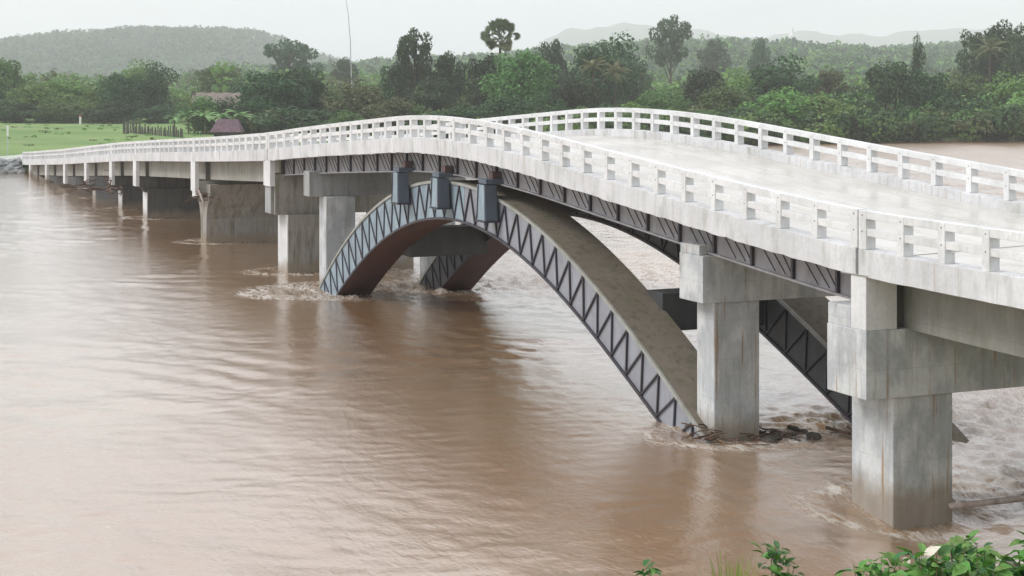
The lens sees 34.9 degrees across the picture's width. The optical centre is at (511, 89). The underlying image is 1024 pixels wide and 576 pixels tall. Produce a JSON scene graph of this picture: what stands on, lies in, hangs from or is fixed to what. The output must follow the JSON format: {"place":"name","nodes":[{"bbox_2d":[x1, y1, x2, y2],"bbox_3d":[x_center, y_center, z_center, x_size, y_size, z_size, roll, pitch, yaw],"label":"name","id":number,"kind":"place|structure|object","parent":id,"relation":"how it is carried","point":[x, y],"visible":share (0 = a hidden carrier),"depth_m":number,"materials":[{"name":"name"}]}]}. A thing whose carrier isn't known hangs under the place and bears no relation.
{"place":"outdoors","nodes":[
{"label":"outdoors","id":0,"kind":"place"},
{"bbox_2d":[2,35,265,73],"bbox_3d":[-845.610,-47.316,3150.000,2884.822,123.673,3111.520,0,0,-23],"label":"hill","id":1,"kind":"structure","parent":0,"point":[44,64],"depth_m":2580.21,"materials":[{"name":"plant"}]},
{"bbox_2d":[0,24,356,80],"bbox_3d":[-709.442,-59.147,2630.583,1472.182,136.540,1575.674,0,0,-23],"label":"hill forest","id":2,"kind":"object","parent":1,"relation":"on","point":[126,47],"visible":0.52,"depth_m":2634.21,"materials":[{"name":"green plant"}]},
{"bbox_2d":[0,141,1023,575],"bbox_3d":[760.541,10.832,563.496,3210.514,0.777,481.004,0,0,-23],"label":"river","id":3,"kind":"structure","parent":0,"point":[178,397],"depth_m":50.16,"materials":[{"name":"liquid"}]},
{"bbox_2d":[681,422,725,442],"bbox_3d":[5.859,10.400,49.482,1.417,0.625,2.108,0,0,14],"label":"driftwood","id":4,"kind":"object","parent":3,"relation":"on","point":[709,436],"visible":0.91,"depth_m":49.18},
{"bbox_2d":[723,426,831,444],"bbox_3d":[7.955,10.572,50.013,3.163,0.243,3.123,0,0,-2],"label":"driftwood","id":5,"kind":"object","parent":3,"relation":"on","point":[764,432],"visible":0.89,"depth_m":49.69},
{"bbox_2d":[759,425,821,442],"bbox_3d":[7.989,10.733,49.956,3.137,0.486,2.494,0,0,-23],"label":"rubble","id":6,"kind":"object","parent":3,"relation":"in","point":[774,437],"visible":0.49,"depth_m":49.86,"materials":[{"name":"stone"}]},
{"bbox_2d":[948,494,1023,508],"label":"floating log","id":7,"kind":"object","parent":3,"relation":"on","point":[987,502],"visible":1,"depth_m":41.33,"materials":[{"name":"wood"}]},
{"bbox_2d":[0,118,1023,172],"bbox_3d":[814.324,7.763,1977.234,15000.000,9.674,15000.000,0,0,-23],"label":"ground","id":8,"kind":"structure","parent":0,"point":[77,136],"depth_m":319.67,"materials":[{"name":"green plant"}]},
{"bbox_2d":[0,157,26,172],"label":"stone slope","id":9,"kind":"structure","parent":8,"relation":"on","point":[12,165],"depth_m":207.83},
{"bbox_2d":[0,57,38,103],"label":"tree","id":10,"kind":"object","parent":8,"relation":"on","point":[10,74],"visible":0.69,"depth_m":437.06,"materials":[{"name":"green plant"}]},
{"bbox_2d":[0,98,45,122],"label":"tree","id":11,"kind":"object","parent":8,"relation":"on","point":[20,113],"visible":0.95,"depth_m":418.33,"materials":[{"name":"green plant"}]},
{"bbox_2d":[5,82,74,121],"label":"tree","id":12,"kind":"object","parent":8,"relation":"on","point":[37,94],"visible":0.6,"depth_m":428.05,"materials":[{"name":"green plant"}]},
{"bbox_2d":[31,101,87,123],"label":"tree","id":13,"kind":"object","parent":8,"relation":"on","point":[69,115],"visible":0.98,"depth_m":416.25,"materials":[{"name":"green plant"}]},
{"bbox_2d":[40,71,101,102],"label":"tree","id":14,"kind":"object","parent":8,"relation":"on","point":[59,85],"visible":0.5,"depth_m":435.28,"materials":[{"name":"green plant"}]},
{"bbox_2d":[63,164,90,187],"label":"pier","id":15,"kind":"structure","parent":8,"relation":"on","point":[73,180],"depth_m":173.00,"materials":[{"name":"concrete"}]},
{"bbox_2d":[46,158,74,175],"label":"approach span","id":16,"kind":"object","parent":15,"relation":"on","point":[58,162],"visible":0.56,"depth_m":179.61,"materials":[{"name":"concrete"}]},
{"bbox_2d":[62,83,106,122],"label":"tree","id":17,"kind":"object","parent":8,"relation":"on","point":[86,104],"visible":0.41,"depth_m":427.64,"materials":[{"name":"green plant"}]},
{"bbox_2d":[84,163,117,198],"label":"pier","id":18,"kind":"structure","parent":8,"relation":"on","point":[100,183],"depth_m":159.25,"materials":[{"name":"concrete"}]},
{"bbox_2d":[64,156,96,175],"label":"approach span","id":19,"kind":"object","parent":18,"relation":"on","point":[78,162],"visible":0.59,"depth_m":166.24,"materials":[{"name":"concrete"}]},
{"bbox_2d":[74,100,138,123],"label":"tree","id":20,"kind":"object","parent":8,"relation":"on","point":[109,115],"visible":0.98,"depth_m":412.64,"materials":[{"name":"green plant"}]},
{"bbox_2d":[87,72,151,122],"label":"tree","id":21,"kind":"object","parent":8,"relation":"on","point":[115,90],"visible":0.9,"depth_m":422.38,"materials":[{"name":"green plant"}]},
{"bbox_2d":[109,162,146,209],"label":"pier","id":22,"kind":"structure","parent":8,"relation":"on","point":[134,200],"depth_m":145.48,"materials":[{"name":"concrete"}]},
{"bbox_2d":[85,150,209,175],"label":"approach span","id":23,"kind":"object","parent":22,"relation":"on","point":[102,161],"visible":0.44,"depth_m":152.81,"materials":[{"name":"concrete"}]},
{"bbox_2d":[86,143,110,155],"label":"guard railing","id":24,"kind":"object","parent":23,"relation":"on","point":[101,149],"visible":0.98,"depth_m":152.28,"materials":[{"name":"white paint"}]},
{"bbox_2d":[121,58,168,101],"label":"tree","id":25,"kind":"object","parent":8,"relation":"on","point":[136,71],"visible":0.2,"depth_m":516.85,"materials":[{"name":"green plant"}]},
{"bbox_2d":[123,120,182,137],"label":"stake fence","id":26,"kind":"object","parent":8,"relation":"on","point":[139,129],"visible":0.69,"depth_m":315.30,"materials":[{"name":"wood"}]},
{"bbox_2d":[130,104,179,123],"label":"tree","id":27,"kind":"object","parent":8,"relation":"on","point":[159,113],"visible":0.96,"depth_m":412.51,"materials":[{"name":"green plant"}]},
{"bbox_2d":[132,60,180,111],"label":"tree","id":28,"kind":"object","parent":8,"relation":"on","point":[154,87],"visible":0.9,"depth_m":427.33,"materials":[{"name":"green plant"}]},
{"bbox_2d":[1,122,327,145],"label":"field weeds","id":29,"kind":"object","parent":8,"relation":"on","point":[46,131],"visible":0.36,"depth_m":323.99,"materials":[{"name":"green plant"}]},
{"bbox_2d":[133,161,209,218],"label":"pier","id":30,"kind":"structure","parent":8,"relation":"on","point":[165,197],"depth_m":134.74,"materials":[{"name":"concrete"}]},
{"bbox_2d":[111,148,238,175],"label":"approach span","id":31,"kind":"object","parent":30,"relation":"on","point":[128,159],"visible":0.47,"depth_m":139.46,"materials":[{"name":"concrete"}]},
{"bbox_2d":[111,141,134,153],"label":"guard railing","id":32,"kind":"object","parent":31,"relation":"on","point":[122,147],"visible":0.96,"depth_m":140.69,"materials":[{"name":"white paint"}]},
{"bbox_2d":[174,94,221,133],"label":"tree","id":33,"kind":"object","parent":8,"relation":"on","point":[195,125],"visible":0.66,"depth_m":324.17,"materials":[{"name":"green plant"}]},
{"bbox_2d":[189,91,242,122],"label":"thatched house","id":34,"kind":"structure","parent":8,"relation":"on","point":[214,95],"depth_m":352.18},
{"bbox_2d":[189,65,243,92],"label":"tree","id":35,"kind":"object","parent":8,"relation":"on","point":[205,84],"visible":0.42,"depth_m":516.88,"materials":[{"name":"green plant"}]},
{"bbox_2d":[198,96,250,126],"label":"tree","id":36,"kind":"object","parent":8,"relation":"on","point":[224,104],"visible":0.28,"depth_m":324.36,"materials":[{"name":"green plant"}]},
{"bbox_2d":[210,119,244,136],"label":"purple hut","id":37,"kind":"object","parent":8,"relation":"on","point":[225,127],"visible":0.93,"depth_m":299.34,"materials":[{"name":"purple"}]},
{"bbox_2d":[191,161,277,242],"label":"pier","id":38,"kind":"structure","parent":8,"relation":"on","point":[232,212],"depth_m":113.57,"materials":[{"name":"concrete"}]},
{"bbox_2d":[135,147,275,178],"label":"approach span","id":39,"kind":"object","parent":38,"relation":"on","point":[171,164],"visible":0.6,"depth_m":123.37,"materials":[{"name":"concrete"}]},
{"bbox_2d":[135,138,193,152],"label":"guard railing","id":40,"kind":"object","parent":39,"relation":"on","point":[164,145],"visible":0.98,"depth_m":123.17,"materials":[{"name":"white paint"}]},
{"bbox_2d":[193,149,302,181],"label":"approach span","id":41,"kind":"object","parent":38,"relation":"on","point":[242,165],"visible":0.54,"depth_m":104.42,"materials":[{"name":"concrete"}]},
{"bbox_2d":[194,132,267,151],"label":"guard railing","id":42,"kind":"object","parent":41,"relation":"on","point":[201,144],"visible":0.94,"depth_m":103.13,"materials":[{"name":"white paint"}]},
{"bbox_2d":[232,96,271,133],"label":"tree","id":43,"kind":"object","parent":8,"relation":"on","point":[254,104],"visible":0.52,"depth_m":323.25,"materials":[{"name":"green plant"}]},
{"bbox_2d":[226,69,312,116],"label":"tree","id":44,"kind":"object","parent":8,"relation":"on","point":[269,86],"visible":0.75,"depth_m":332.42,"materials":[{"name":"green plant"}]},
{"bbox_2d":[263,38,324,76],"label":"tree","id":45,"kind":"object","parent":8,"relation":"on","point":[286,54],"visible":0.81,"depth_m":639.95,"materials":[{"name":"green plant"}]},
{"bbox_2d":[247,105,350,133],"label":"tree","id":46,"kind":"object","parent":8,"relation":"on","point":[280,122],"visible":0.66,"depth_m":307.03,"materials":[{"name":"green plant"}]},
{"bbox_2d":[273,67,330,114],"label":"tree","id":47,"kind":"object","parent":8,"relation":"on","point":[309,79],"visible":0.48,"depth_m":342.10,"materials":[{"name":"green plant"}]},
{"bbox_2d":[263,161,413,272],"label":"pier","id":48,"kind":"structure","parent":8,"relation":"on","point":[291,206],"depth_m":94.69,"materials":[{"name":"grey concrete"}]},
{"bbox_2d":[319,110,366,136],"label":"tree","id":49,"kind":"object","parent":8,"relation":"on","point":[349,116],"visible":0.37,"depth_m":303.83,"materials":[{"name":"green plant"}]},
{"bbox_2d":[329,56,361,89],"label":"tree","id":50,"kind":"object","parent":8,"relation":"on","point":[344,72],"visible":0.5,"depth_m":637.54,"materials":[{"name":"green plant"}]},
{"bbox_2d":[319,77,388,125],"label":"tree","id":51,"kind":"object","parent":8,"relation":"on","point":[360,103],"visible":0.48,"depth_m":327.59,"materials":[{"name":"green plant"}]},
{"bbox_2d":[304,170,465,284],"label":"pier","id":52,"kind":"structure","parent":8,"relation":"on","point":[336,193],"depth_m":87.85,"materials":[{"name":"concrete"}]},
{"bbox_2d":[362,96,419,134],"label":"tree","id":53,"kind":"object","parent":8,"relation":"on","point":[395,106],"visible":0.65,"depth_m":318.32,"materials":[{"name":"green plant"}]},
{"bbox_2d":[376,61,415,102],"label":"tree","id":54,"kind":"object","parent":8,"relation":"on","point":[389,84],"visible":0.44,"depth_m":382.94,"materials":[{"name":"green plant"}]},
{"bbox_2d":[387,27,434,98],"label":"tree","id":55,"kind":"object","parent":8,"relation":"on","point":[407,42],"visible":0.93,"depth_m":379.32,"materials":[{"name":"green plant"}]},
{"bbox_2d":[408,75,456,112],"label":"tree","id":56,"kind":"object","parent":8,"relation":"on","point":[433,100],"visible":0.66,"depth_m":348.37,"materials":[{"name":"green plant"}]},
{"bbox_2d":[424,50,470,109],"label":"tree","id":57,"kind":"object","parent":8,"relation":"on","point":[444,64],"visible":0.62,"depth_m":382.89,"materials":[{"name":"green plant"}]},
{"bbox_2d":[425,106,482,120],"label":"tree","id":58,"kind":"object","parent":8,"relation":"on","point":[462,112],"visible":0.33,"depth_m":313.23,"materials":[{"name":"green plant"}]},
{"bbox_2d":[460,53,502,109],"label":"tree","id":59,"kind":"object","parent":8,"relation":"on","point":[476,71],"visible":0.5,"depth_m":367.80,"materials":[{"name":"green plant"}]},
{"bbox_2d":[3,59,976,105],"bbox_3d":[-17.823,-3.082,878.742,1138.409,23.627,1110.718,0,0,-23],"label":"plain forest","id":60,"kind":"object","parent":8,"relation":"on","point":[187,79],"visible":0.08,"depth_m":574.45,"materials":[{"name":"green plant"}]},
{"bbox_2d":[480,18,520,60],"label":"fan palm","id":61,"kind":"object","parent":8,"relation":"on","point":[501,25],"visible":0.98,"depth_m":368.91,"materials":[{"name":"green plant"}]},
{"bbox_2d":[468,96,539,123],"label":"tree","id":62,"kind":"object","parent":8,"relation":"on","point":[503,106],"visible":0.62,"depth_m":318.64,"materials":[{"name":"green plant"}]},
{"bbox_2d":[478,48,562,111],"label":"tree","id":63,"kind":"object","parent":8,"relation":"on","point":[515,72],"visible":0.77,"depth_m":341.44,"materials":[{"name":"green plant"}]},
{"bbox_2d":[523,91,571,130],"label":"tree","id":64,"kind":"object","parent":8,"relation":"on","point":[552,103],"visible":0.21,"depth_m":329.34,"materials":[{"name":"green plant"}]},
{"bbox_2d":[532,38,566,106],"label":"tree","id":65,"kind":"object","parent":8,"relation":"on","point":[554,55],"visible":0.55,"depth_m":418.74,"materials":[{"name":"green plant"}]},
{"bbox_2d":[555,75,605,115],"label":"tree","id":66,"kind":"object","parent":8,"relation":"on","point":[572,98],"visible":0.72,"depth_m":344.32,"materials":[{"name":"green plant"}]},
{"bbox_2d":[569,30,642,107],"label":"tree","id":67,"kind":"object","parent":8,"relation":"on","point":[608,91],"visible":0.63,"depth_m":397.23,"materials":[{"name":"green plant"}]},
{"bbox_2d":[600,61,631,107],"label":"feather palm","id":68,"kind":"object","parent":8,"relation":"on","point":[615,70],"visible":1,"depth_m":349.88,"materials":[{"name":"green plant"}]},
{"bbox_2d":[215,103,1023,135],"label":"bank thicket","id":69,"kind":"object","parent":8,"relation":"on","point":[1010,117],"visible":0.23,"depth_m":327.18,"materials":[{"name":"green plant"}]},
{"bbox_2d":[617,60,653,107],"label":"tree","id":70,"kind":"object","parent":8,"relation":"on","point":[634,94],"visible":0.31,"depth_m":418.34,"materials":[{"name":"green plant"}]},
{"bbox_2d":[622,84,694,113],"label":"tree","id":71,"kind":"object","parent":8,"relation":"on","point":[655,99],"visible":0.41,"depth_m":343.25,"materials":[{"name":"green plant"}]},
{"bbox_2d":[643,14,693,94],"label":"tree","id":72,"kind":"object","parent":8,"relation":"on","point":[664,51],"visible":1,"depth_m":637.30,"materials":[{"name":"green plant"}]},
{"bbox_2d":[678,67,733,110],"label":"tree","id":73,"kind":"object","parent":8,"relation":"on","point":[696,84],"visible":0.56,"depth_m":368.99,"materials":[{"name":"green plant"}]},
{"bbox_2d":[404,110,1023,144],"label":"waterside thicket","id":74,"kind":"object","parent":8,"relation":"on","point":[900,132],"visible":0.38,"depth_m":322.09,"materials":[{"name":"green plant"}]},
{"bbox_2d":[695,38,735,80],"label":"tree","id":75,"kind":"object","parent":8,"relation":"on","point":[706,56],"visible":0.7,"depth_m":757.20,"materials":[{"name":"green plant"}]},
{"bbox_2d":[691,85,757,116],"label":"tree","id":76,"kind":"object","parent":8,"relation":"on","point":[710,98],"visible":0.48,"depth_m":347.63,"materials":[{"name":"green plant"}]},
{"bbox_2d":[696,545,769,575],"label":"grass tuft","id":77,"kind":"object","parent":8,"relation":"on","point":[737,567],"visible":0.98,"depth_m":8.37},
{"bbox_2d":[717,67,758,104],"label":"tree","id":78,"kind":"object","parent":8,"relation":"on","point":[741,84],"visible":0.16,"depth_m":398.61,"materials":[{"name":"green plant"}]},
{"bbox_2d":[744,36,771,72],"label":"tree","id":79,"kind":"object","parent":8,"relation":"on","point":[759,50],"visible":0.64,"depth_m":698.38,"materials":[{"name":"green plant"}]},
{"bbox_2d":[680,242,836,438],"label":"pier","id":80,"kind":"structure","parent":8,"relation":"on","point":[726,295],"depth_m":49.68,"materials":[{"name":"concrete"}]},
{"bbox_2d":[750,540,804,575],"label":"leafy shrub","id":81,"kind":"object","parent":8,"relation":"on","point":[773,554],"visible":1,"depth_m":8.19,"materials":[{"name":"green plant"}]},
{"bbox_2d":[736,86,822,124],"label":"tree","id":82,"kind":"object","parent":8,"relation":"on","point":[774,106],"visible":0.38,"depth_m":331.18,"materials":[{"name":"green plant"}]},
{"bbox_2d":[739,52,823,107],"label":"tree","id":83,"kind":"object","parent":8,"relation":"on","point":[768,78],"visible":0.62,"depth_m":376.74,"materials":[{"name":"green plant"}]},
{"bbox_2d":[805,68,849,97],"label":"tree","id":84,"kind":"object","parent":8,"relation":"on","point":[831,79],"visible":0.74,"depth_m":397.35,"materials":[{"name":"green plant"}]},
{"bbox_2d":[784,94,871,123],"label":"tree","id":85,"kind":"object","parent":8,"relation":"on","point":[824,106],"visible":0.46,"depth_m":332.42,"materials":[{"name":"green plant"}]},
{"bbox_2d":[835,551,911,575],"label":"leafy shrub","id":86,"kind":"object","parent":8,"relation":"on","point":[872,569],"visible":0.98,"depth_m":8.19,"materials":[{"name":"green plant"}]},
{"bbox_2d":[862,57,919,113],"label":"tree","id":87,"kind":"object","parent":8,"relation":"on","point":[892,79],"visible":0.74,"depth_m":347.06,"materials":[{"name":"green plant"}]},
{"bbox_2d":[785,90,1023,115],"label":"bend thicket","id":88,"kind":"object","parent":8,"relation":"on","point":[982,103],"visible":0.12,"depth_m":349.22,"materials":[{"name":"green plant"}]},
{"bbox_2d":[908,33,926,96],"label":"tree","id":89,"kind":"object","parent":8,"relation":"on","point":[916,62],"visible":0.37,"depth_m":399.20,"materials":[{"name":"green plant"}]},
{"bbox_2d":[827,271,1023,528],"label":"pier","id":90,"kind":"structure","parent":8,"relation":"on","point":[893,377],"depth_m":41.32,"materials":[{"name":"concrete"}]},
{"bbox_2d":[267,129,1023,443],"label":"arch span","id":91,"kind":"object","parent":90,"relation":"on","point":[525,208],"visible":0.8,"depth_m":57.15,"materials":[{"name":"concrete"}]},
{"bbox_2d":[268,115,866,247],"bbox_3d":[-2.635,2.537,67.876,0.312,2.879,58.472,0,0,-23],"label":"guard railing","id":92,"kind":"object","parent":91,"relation":"on","point":[818,220],"visible":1,"depth_m":53.97,"materials":[{"name":"white paint"}]},
{"bbox_2d":[418,108,1023,199],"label":"guard railing","id":93,"kind":"object","parent":91,"relation":"on","point":[974,180],"visible":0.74,"depth_m":60.84,"materials":[{"name":"white paint"}]},
{"bbox_2d":[859,246,1023,357],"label":"approach span","id":94,"kind":"object","parent":90,"relation":"on","point":[965,299],"visible":0.9,"depth_m":38.63,"materials":[{"name":"concrete"}]},
{"bbox_2d":[859,210,1023,271],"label":"guard railing","id":95,"kind":"object","parent":94,"relation":"on","point":[990,251],"visible":1,"depth_m":37.85,"materials":[{"name":"white paint"}]},
{"bbox_2d":[894,68,960,112],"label":"tree","id":96,"kind":"object","parent":8,"relation":"on","point":[929,90],"visible":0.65,"depth_m":346.98,"materials":[{"name":"green plant"}]},
{"bbox_2d":[889,543,967,575],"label":"leafy shrub","id":97,"kind":"object","parent":8,"relation":"on","point":[933,566],"visible":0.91,"depth_m":8.01,"materials":[{"name":"green plant"}]},
{"bbox_2d":[896,529,1018,575],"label":"leafy shrub","id":98,"kind":"object","parent":8,"relation":"on","point":[957,553],"visible":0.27,"depth_m":8.53,"materials":[{"name":"green plant"}]},
{"bbox_2d":[937,72,1002,107],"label":"tree","id":99,"kind":"object","parent":8,"relation":"on","point":[956,88],"visible":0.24,"depth_m":366.07,"materials":[{"name":"green plant"}]},
{"bbox_2d":[942,543,1010,575],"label":"leafy shrub","id":100,"kind":"object","parent":8,"relation":"on","point":[963,565],"visible":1,"depth_m":7.93,"materials":[{"name":"green plant"}]},
{"bbox_2d":[951,29,1003,92],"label":"tree","id":101,"kind":"object","parent":8,"relation":"on","point":[967,68],"visible":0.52,"depth_m":457.94,"materials":[{"name":"green plant"}]},
{"bbox_2d":[971,36,1011,90],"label":"feather palm","id":102,"kind":"object","parent":8,"relation":"on","point":[991,46],"visible":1,"depth_m":437.14,"materials":[{"name":"green plant"}]},
{"bbox_2d":[966,539,1023,575],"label":"leafy shrub","id":103,"kind":"object","parent":8,"relation":"on","point":[1015,569],"visible":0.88,"depth_m":8.07,"materials":[{"name":"green plant"}]},
{"bbox_2d":[982,19,1023,88],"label":"tree","id":104,"kind":"object","parent":8,"relation":"on","point":[1006,34],"visible":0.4,"depth_m":457.55,"materials":[{"name":"green plant"}]},
{"bbox_2d":[982,71,1023,107],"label":"tree","id":105,"kind":"object","parent":8,"relation":"on","point":[1007,90],"visible":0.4,"depth_m":362.92,"materials":[{"name":"green plant"}]},
{"bbox_2d":[994,33,1023,85],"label":"tree","id":106,"kind":"object","parent":8,"relation":"on","point":[1017,57],"visible":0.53,"depth_m":448.62,"materials":[{"name":"green plant"}]},
{"bbox_2d":[0,0,1023,62],"label":"sky","id":107,"kind":"structure","parent":0,"point":[376,26],"materials":[{"name":"white"}]},
{"bbox_2d":[529,22,1023,50],"bbox_3d":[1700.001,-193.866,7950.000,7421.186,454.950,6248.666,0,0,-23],"label":"mountain","id":108,"kind":"structure","parent":0,"point":[572,36],"depth_m":7922.60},
{"bbox_3d":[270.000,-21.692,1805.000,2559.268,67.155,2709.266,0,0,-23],"label":"low ridge","id":109,"kind":"structure","parent":0,"visible":0},
{"bbox_2d":[26,33,1023,93],"bbox_3d":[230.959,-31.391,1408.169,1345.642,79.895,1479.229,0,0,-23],"label":"ridge forest","id":110,"kind":"object","parent":109,"relation":"on","point":[941,56],"visible":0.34,"depth_m":1370.64,"materials":[{"name":"green plant"}]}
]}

